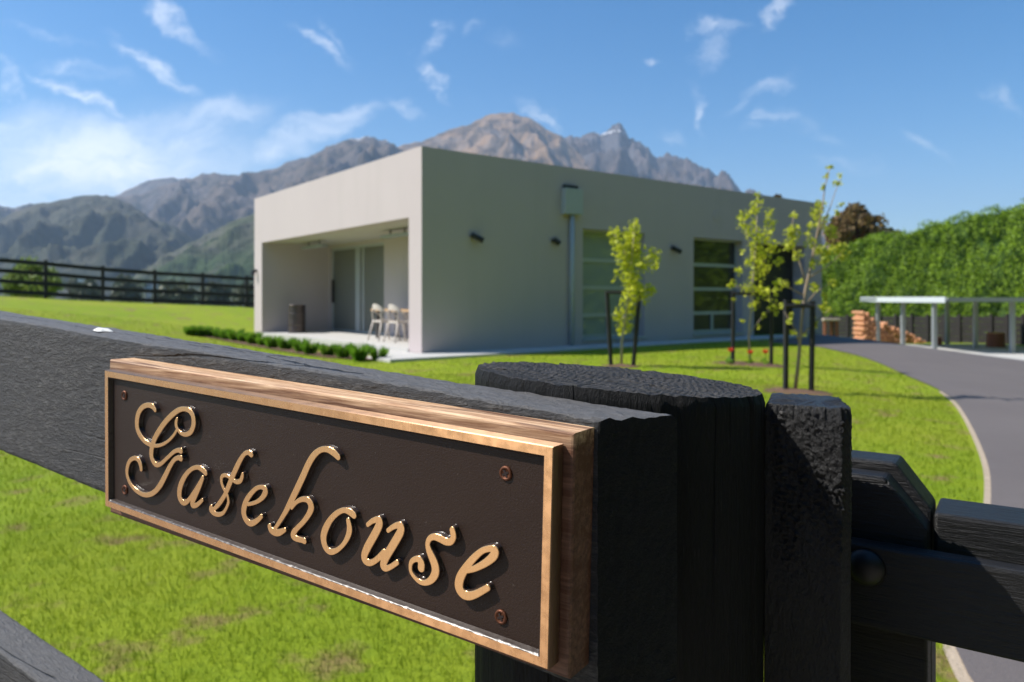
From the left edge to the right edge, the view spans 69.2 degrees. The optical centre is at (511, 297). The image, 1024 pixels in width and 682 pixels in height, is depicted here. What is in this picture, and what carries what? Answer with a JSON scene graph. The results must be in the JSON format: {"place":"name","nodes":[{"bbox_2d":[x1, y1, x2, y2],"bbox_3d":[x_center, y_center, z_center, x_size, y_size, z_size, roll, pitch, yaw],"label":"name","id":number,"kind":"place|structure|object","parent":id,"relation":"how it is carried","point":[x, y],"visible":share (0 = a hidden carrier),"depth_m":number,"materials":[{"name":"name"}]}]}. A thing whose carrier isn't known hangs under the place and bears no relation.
{"place":"outdoors","nodes":[
{"label":"outdoors","id":0,"kind":"place"},
{"bbox_2d":[0,195,194,300],"bbox_3d":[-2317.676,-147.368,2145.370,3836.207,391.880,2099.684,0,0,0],"label":"dark hill","id":1,"kind":"structure","parent":0,"point":[99,231],"depth_m":1942.16,"materials":[{"name":"grey stone"}]},
{"bbox_2d":[113,177,178,197],"bbox_3d":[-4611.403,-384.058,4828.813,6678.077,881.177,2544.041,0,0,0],"label":"ridge","id":2,"kind":"structure","parent":0,"point":[146,186],"depth_m":5010.33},
{"bbox_2d":[132,214,253,306],"bbox_3d":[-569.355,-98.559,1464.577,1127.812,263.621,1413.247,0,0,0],"label":"green hill","id":3,"kind":"structure","parent":0,"point":[227,249],"depth_m":1387.86,"materials":[{"name":"green plant"}]},
{"bbox_2d":[0,136,403,240],"bbox_3d":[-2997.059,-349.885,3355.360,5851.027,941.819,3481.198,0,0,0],"label":"mountain","id":4,"kind":"structure","parent":0,"point":[199,206],"depth_m":3351.32,"materials":[{"name":"grey stone"}]},
{"bbox_2d":[379,349,418,354],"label":"path","id":5,"kind":"structure","parent":0,"point":[392,352],"depth_m":14.24,"materials":[{"name":"concrete"}]},
{"bbox_2d":[0,296,1023,681],"bbox_3d":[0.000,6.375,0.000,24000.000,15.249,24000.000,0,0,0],"label":"ground","id":6,"kind":"structure","parent":0,"point":[180,316],"depth_m":3.49,"materials":[{"name":"green plant"}]},
{"bbox_2d":[1,256,66,297],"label":"tree","id":7,"kind":"object","parent":6,"relation":"on","point":[10,286],"visible":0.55,"depth_m":35.65,"materials":[{"name":"green plant"}]},
{"bbox_2d":[65,278,77,299],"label":"valley tree","id":8,"kind":"object","parent":6,"relation":"on","point":[72,290],"visible":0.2,"depth_m":416.99,"materials":[{"name":"green plant"}]},
{"bbox_2d":[73,279,100,300],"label":"valley tree","id":9,"kind":"object","parent":6,"relation":"on","point":[88,291],"visible":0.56,"depth_m":297.87,"materials":[{"name":"green plant"}]},
{"bbox_2d":[0,258,253,306],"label":"paddock fence","id":10,"kind":"object","parent":6,"relation":"on","point":[45,274],"visible":0.59,"depth_m":26.50,"materials":[{"name":"black paint"}]},
{"bbox_2d":[109,273,146,302],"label":"valley tree","id":11,"kind":"object","parent":6,"relation":"on","point":[124,293],"visible":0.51,"depth_m":316.48,"materials":[{"name":"green plant"}]},
{"bbox_2d":[145,284,157,302],"bbox_3d":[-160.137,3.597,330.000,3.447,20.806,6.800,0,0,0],"label":"farm shed","id":12,"kind":"structure","parent":6,"relation":"on","point":[148,286],"depth_m":327.00,"materials":[{"name":"metal"}]},
{"bbox_2d":[151,278,195,304],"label":"valley tree","id":13,"kind":"object","parent":6,"relation":"on","point":[177,296],"visible":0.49,"depth_m":275.52,"materials":[{"name":"green plant"}]},
{"bbox_2d":[195,281,233,305],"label":"valley tree","id":14,"kind":"object","parent":6,"relation":"on","point":[217,298],"visible":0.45,"depth_m":296.61,"materials":[{"name":"green plant"}]},
{"bbox_2d":[231,281,253,307],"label":"valley tree","id":15,"kind":"object","parent":6,"relation":"on","point":[241,299],"visible":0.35,"depth_m":266.85,"materials":[{"name":"green plant"}]},
{"bbox_2d":[203,336,369,359],"bbox_3d":[-5.375,1.022,16.590,1.138,0.182,8.837,0,0,-43],"label":"planting bed","id":16,"kind":"object","parent":6,"relation":"on","point":[316,354],"visible":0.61,"depth_m":15.74,"materials":[{"name":"brown soil"}]},
{"bbox_2d":[183,325,197,335],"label":"grass tuft","id":17,"kind":"object","parent":16,"relation":"on","point":[186,330],"visible":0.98,"depth_m":19.45,"materials":[{"name":"green plant"}]},
{"bbox_2d":[190,324,204,335],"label":"grass tuft","id":18,"kind":"object","parent":16,"relation":"on","point":[198,333],"visible":0.75,"depth_m":19.55,"materials":[{"name":"green plant"}]},
{"bbox_2d":[197,325,212,336],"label":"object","id":19,"kind":"object","parent":16,"relation":"on","point":[205,332],"visible":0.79,"depth_m":19.68,"materials":[{"name":"green plant"}]},
{"bbox_2d":[204,326,219,336],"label":"grass tuft","id":20,"kind":"object","parent":16,"relation":"on","point":[211,334],"visible":0.38,"depth_m":19.74,"materials":[{"name":"green plant"}]},
{"bbox_2d":[210,327,225,337],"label":"grass tuft","id":21,"kind":"object","parent":16,"relation":"on","point":[214,332],"visible":0.3,"depth_m":19.40,"materials":[{"name":"green plant"}]},
{"bbox_2d":[216,329,233,338],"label":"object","id":22,"kind":"object","parent":16,"relation":"on","point":[221,334],"visible":0.48,"depth_m":19.17,"materials":[{"name":"green plant"}]},
{"bbox_2d":[223,328,244,340],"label":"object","id":23,"kind":"object","parent":16,"relation":"on","point":[230,334],"visible":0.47,"depth_m":18.86,"materials":[{"name":"green plant"}]},
{"bbox_2d":[234,331,252,341],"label":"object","id":24,"kind":"object","parent":16,"relation":"on","point":[239,336],"visible":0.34,"depth_m":18.46,"materials":[{"name":"green plant"}]},
{"bbox_2d":[243,330,263,343],"bbox_3d":[-6.165,0.947,17.723,0.487,0.347,0.509,0,0,0],"label":"shrub","id":25,"kind":"object","parent":16,"relation":"on","point":[249,338],"visible":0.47,"depth_m":17.65,"materials":[{"name":"green plant"}]},
{"bbox_2d":[252,335,271,345],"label":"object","id":26,"kind":"object","parent":16,"relation":"on","point":[259,341],"visible":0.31,"depth_m":17.09,"materials":[{"name":"green plant"}]},
{"bbox_2d":[262,334,281,348],"bbox_3d":[-5.303,0.961,16.412,0.465,0.317,0.476,0,0,0],"label":"shrub","id":27,"kind":"object","parent":16,"relation":"on","point":[268,342],"visible":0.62,"depth_m":16.31,"materials":[{"name":"green plant"}]},
{"bbox_2d":[276,336,296,348],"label":"shrub","id":28,"kind":"object","parent":16,"relation":"on","point":[283,343],"visible":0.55,"depth_m":15.88,"materials":[{"name":"green plant"}]},
{"bbox_2d":[288,336,311,351],"bbox_3d":[-4.288,0.950,15.126,0.429,0.338,0.476,0,0,-34],"label":"shrub","id":29,"kind":"object","parent":16,"relation":"on","point":[295,345],"visible":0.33,"depth_m":15.04,"materials":[{"name":"green plant"}]},
{"bbox_2d":[298,341,320,353],"bbox_3d":[-3.974,0.970,14.532,0.460,0.293,0.393,0,0,0],"label":"shrub","id":30,"kind":"object","parent":16,"relation":"on","point":[305,347],"visible":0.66,"depth_m":14.44,"materials":[{"name":"green plant"}]},
{"bbox_2d":[316,343,338,355],"bbox_3d":[-3.493,0.979,14.175,0.410,0.278,0.435,0,0,28],"label":"shrub","id":31,"kind":"object","parent":16,"relation":"on","point":[324,349],"visible":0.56,"depth_m":14.10,"materials":[{"name":"green plant"}]},
{"bbox_2d":[331,343,356,358],"bbox_3d":[-3.104,0.965,13.666,0.433,0.307,0.407,0,0,23],"label":"shrub","id":32,"kind":"object","parent":16,"relation":"on","point":[340,352],"visible":0.82,"depth_m":13.62,"materials":[{"name":"green plant"}]},
{"bbox_2d":[344,340,374,361],"bbox_3d":[-2.693,0.935,13.096,0.533,0.369,0.468,0,0,-21],"label":"shrub","id":33,"kind":"object","parent":16,"relation":"on","point":[360,353],"visible":0.99,"depth_m":13.02,"materials":[{"name":"green plant"}]},
{"bbox_2d":[369,346,389,359],"bbox_3d":[-2.386,0.981,13.332,0.415,0.278,0.388,0,0,-39],"label":"shrub","id":34,"kind":"object","parent":16,"relation":"on","point":[375,352],"visible":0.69,"depth_m":13.28,"materials":[{"name":"green plant"}]},
{"bbox_2d":[0,311,764,681],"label":"rail fence","id":35,"kind":"object","parent":6,"relation":"on","point":[678,539],"visible":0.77,"depth_m":0.48,"materials":[{"name":"black wood"}]},
{"bbox_2d":[105,358,593,678],"bbox_3d":[-0.159,0.129,0.530,0.472,0.149,0.033,0,0,34],"label":"name sign","id":36,"kind":"object","parent":35,"relation":"attached to","point":[473,526],"visible":1,"depth_m":0.46,"materials":[{"name":"brown metal"}]},
{"bbox_2d":[250,146,821,352],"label":"modern house","id":37,"kind":"structure","parent":6,"relation":"on","point":[453,251],"depth_m":17.48,"materials":[{"name":"paint"}]},
{"bbox_2d":[288,305,305,332],"bbox_3d":[-6.127,0.598,21.132,0.506,0.800,0.506,0,0,0],"label":"steel drum","id":38,"kind":"object","parent":37,"relation":"on","point":[296,319],"visible":0.99,"depth_m":20.93,"materials":[{"name":"grey metal"}]},
{"bbox_2d":[332,242,383,334],"bbox_3d":[-4.399,-0.250,21.205,0.130,2.500,3.490,0,0,-38],"label":"sliding door","id":39,"kind":"structure","parent":37,"relation":"in","point":[358,270],"depth_m":21.20,"materials":[{"name":"clear glass"}]},
{"bbox_2d":[367,304,400,340],"bbox_3d":[-2.997,0.570,17.370,0.593,0.865,0.573,0,0,-38],"label":"chair","id":40,"kind":"object","parent":37,"relation":"on","point":[377,307],"visible":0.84,"depth_m":17.24,"materials":[{"name":"white plastic"}]},
{"bbox_2d":[371,309,408,337],"bbox_3d":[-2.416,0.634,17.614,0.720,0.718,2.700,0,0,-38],"label":"table","id":41,"kind":"object","parent":37,"relation":"on","point":[377,323],"visible":0.32,"depth_m":18.33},
{"bbox_2d":[383,304,408,342],"bbox_3d":[-2.503,0.570,16.627,0.593,0.865,0.573,0,0,-38],"label":"chair","id":42,"kind":"object","parent":37,"relation":"on","point":[394,308],"visible":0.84,"depth_m":16.47,"materials":[{"name":"white plastic"}]},
{"bbox_2d":[582,230,645,340],"bbox_3d":[2.342,-0.297,17.506,2.085,2.545,0.310,0,0,-38],"label":"window","id":43,"kind":"structure","parent":37,"relation":"in","point":[599,265],"depth_m":17.45,"materials":[{"name":"clear glass"}]},
{"bbox_2d":[693,238,743,335],"bbox_3d":[5.453,-0.297,19.895,2.140,2.545,0.310,0,0,-38],"label":"window","id":44,"kind":"structure","parent":37,"relation":"in","point":[714,260],"depth_m":20.02,"materials":[{"name":"clear glass"}]},
{"bbox_2d":[754,244,792,333],"bbox_3d":[7.534,-0.195,21.881,2.580,2.710,0.075,0,0,-38],"label":"window","id":45,"kind":"structure","parent":37,"relation":"in","point":[785,272],"depth_m":22.10,"materials":[{"name":"black glass"}]},
{"bbox_2d":[601,363,637,367],"bbox_3d":[1.798,1.102,12.211,0.663,0.047,0.524,0,0,0],"label":"soil patch","id":46,"kind":"object","parent":6,"relation":"on","point":[622,365],"visible":0.87,"depth_m":12.10,"materials":[{"name":"brown soil"}]},
{"bbox_2d":[605,291,641,365],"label":"tree stakes","id":47,"kind":"object","parent":46,"relation":"on","point":[609,335],"visible":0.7,"depth_m":12.19,"materials":[{"name":"black wood"}]},
{"bbox_2d":[607,218,662,363],"bbox_3d":[2.030,-0.084,12.250,0.958,2.487,0.689,0,0,0],"label":"sapling","id":48,"kind":"object","parent":6,"relation":"on","point":[633,246],"visible":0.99,"depth_m":12.21,"materials":[{"name":"green plant"}]},
{"bbox_2d":[712,361,782,366],"bbox_3d":[4.236,1.174,13.258,1.300,0.068,1.028,0,0,0],"label":"soil patch","id":49,"kind":"object","parent":6,"relation":"on","point":[743,363],"visible":0.72,"depth_m":13.06,"materials":[{"name":"brown soil"}]},
{"bbox_2d":[725,348,733,363],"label":"flower","id":50,"kind":"object","parent":49,"relation":"on","point":[728,360],"visible":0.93,"depth_m":13.11,"materials":[{"name":"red plant"}]},
{"bbox_2d":[745,349,754,362],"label":"flower","id":51,"kind":"object","parent":49,"relation":"on","point":[750,352],"visible":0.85,"depth_m":13.12,"materials":[{"name":"red plant"}]},
{"bbox_2d":[731,290,773,363],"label":"tree stakes","id":52,"kind":"object","parent":49,"relation":"on","point":[771,323],"visible":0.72,"depth_m":13.22,"materials":[{"name":"black wood"}]},
{"bbox_2d":[726,191,783,358],"bbox_3d":[4.348,-0.352,13.271,0.996,3.146,0.598,0,0,14],"label":"sapling","id":53,"kind":"object","parent":49,"relation":"on","point":[740,216],"visible":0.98,"depth_m":13.23,"materials":[{"name":"green plant"}]},
{"bbox_2d":[760,349,768,363],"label":"flower","id":54,"kind":"object","parent":49,"relation":"on","point":[764,359],"visible":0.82,"depth_m":13.12,"materials":[{"name":"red plant"}]},
{"bbox_2d":[764,387,832,395],"bbox_3d":[3.635,1.183,9.475,0.871,0.064,0.698,0,0,0],"label":"soil patch","id":55,"kind":"object","parent":6,"relation":"on","point":[792,390],"visible":0.81,"depth_m":9.35,"materials":[{"name":"brown soil"}]},
{"bbox_2d":[783,299,815,390],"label":"tree stakes","id":56,"kind":"object","parent":55,"relation":"on","point":[787,305],"visible":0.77,"depth_m":9.43,"materials":[{"name":"black wood"}]},
{"bbox_2d":[764,393,851,681],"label":"gate post","id":57,"kind":"object","parent":6,"relation":"on","point":[807,533],"visible":1,"depth_m":0.51,"materials":[{"name":"black wood"}]},
{"bbox_2d":[850,450,1023,681],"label":"timber gate","id":58,"kind":"structure","parent":57,"relation":"attached to","point":[927,575],"depth_m":0.58,"materials":[{"name":"black wood"}]},
{"bbox_2d":[772,164,851,388],"bbox_3d":[3.831,-0.234,9.458,0.996,2.937,0.452,0,0,-9],"label":"sapling","id":59,"kind":"object","parent":6,"relation":"on","point":[815,249],"visible":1,"depth_m":9.45,"materials":[{"name":"green plant"}]},
{"bbox_2d":[822,223,839,336],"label":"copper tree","id":60,"kind":"object","parent":6,"relation":"on","point":[826,238],"visible":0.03,"depth_m":68.44,"materials":[{"name":"brown plant"}]},
{"bbox_2d":[822,318,840,335],"bbox_3d":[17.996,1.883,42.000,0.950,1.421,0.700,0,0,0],"label":"log bench","id":61,"kind":"object","parent":6,"relation":"on","point":[830,320],"visible":0.69,"depth_m":41.82,"materials":[{"name":"wood"}]},
{"bbox_2d":[827,202,888,249],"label":"copper tree","id":62,"kind":"object","parent":6,"relation":"on","point":[854,221],"visible":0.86,"depth_m":65.18,"materials":[{"name":"brown plant"}]},
{"bbox_2d":[852,311,899,343],"bbox_3d":[19.029,1.572,38.717,2.227,1.762,0.998,0,0,0],"label":"firewood stack","id":63,"kind":"object","parent":6,"relation":"on","point":[866,328],"visible":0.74,"depth_m":38.38,"materials":[{"name":"brown wood"}]},
{"bbox_2d":[881,226,903,236],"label":"conifer","id":64,"kind":"object","parent":6,"relation":"on","point":[890,229],"visible":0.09,"depth_m":74.71,"materials":[{"name":"green plant"}]},
{"bbox_2d":[880,322,925,342],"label":"firewood heap","id":65,"kind":"object","parent":6,"relation":"on","point":[909,337],"visible":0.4,"depth_m":40.33,"materials":[{"name":"brown wood"}]},
{"bbox_2d":[822,199,1023,342],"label":"hedge","id":66,"kind":"object","parent":6,"relation":"on","point":[976,255],"visible":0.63,"depth_m":46.77,"materials":[{"name":"green plant"}]},
{"bbox_2d":[822,314,1023,344],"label":"sleeper fence","id":67,"kind":"object","parent":6,"relation":"on","point":[925,321],"visible":0.41,"depth_m":42.45,"materials":[{"name":"black wood"}]},
{"bbox_2d":[905,344,1023,359],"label":"carport slab","id":68,"kind":"structure","parent":6,"relation":"on","point":[1002,352],"depth_m":33.78,"materials":[{"name":"concrete"}]},
{"bbox_2d":[860,297,1023,352],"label":"carport","id":69,"kind":"object","parent":68,"relation":"on","point":[934,301],"visible":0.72,"depth_m":34.14,"materials":[{"name":"metal"}]},
{"bbox_2d":[986,332,1005,346],"bbox_3d":[23.148,2.006,35.500,0.804,0.678,0.792,0,0,0],"label":"log round","id":70,"kind":"object","parent":68,"relation":"on","point":[994,339],"visible":1,"depth_m":35.20,"materials":[{"name":"brown wood"}]},
{"bbox_2d":[0,0,1023,233],"label":"sky","id":71,"kind":"structure","parent":0,"point":[917,105],"materials":[{"name":"blue"}]},
{"bbox_2d":[367,335,807,362],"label":"path","id":72,"kind":"structure","parent":0,"point":[435,356],"depth_m":15.28,"materials":[{"name":"concrete"}]},
{"bbox_2d":[398,112,823,235],"bbox_3d":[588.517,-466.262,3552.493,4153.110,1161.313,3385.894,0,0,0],"label":"tussock mountain","id":73,"kind":"structure","parent":0,"point":[512,135],"depth_m":3857.90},
{"bbox_2d":[562,123,829,247],"bbox_3d":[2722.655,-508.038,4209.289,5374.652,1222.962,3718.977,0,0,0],"label":"rocky range","id":74,"kind":"structure","parent":0,"point":[614,149],"depth_m":4336.51,"materials":[{"name":"grey stone"}]},
{"bbox_2d":[773,334,1023,681],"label":"driveway","id":75,"kind":"structure","parent":0,"point":[985,393],"depth_m":9.76,"materials":[{"name":"grey asphalt"}]},
{"bbox_2d":[939,391,990,681],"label":"driveway edge","id":76,"kind":"object","parent":75,"relation":"on","point":[957,665],"visible":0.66,"depth_m":4.85,"materials":[{"name":"beige concrete"}]},
{"bbox_2d":[937,337,941,344],"bbox_3d":[21.200,2.152,37.000,0.447,0.389,0.440,0,0,0],"label":"log round","id":77,"kind":"object","parent":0,"point":[939,340],"visible":0.6,"depth_m":36.80,"materials":[{"name":"brown wood"}]}
]}

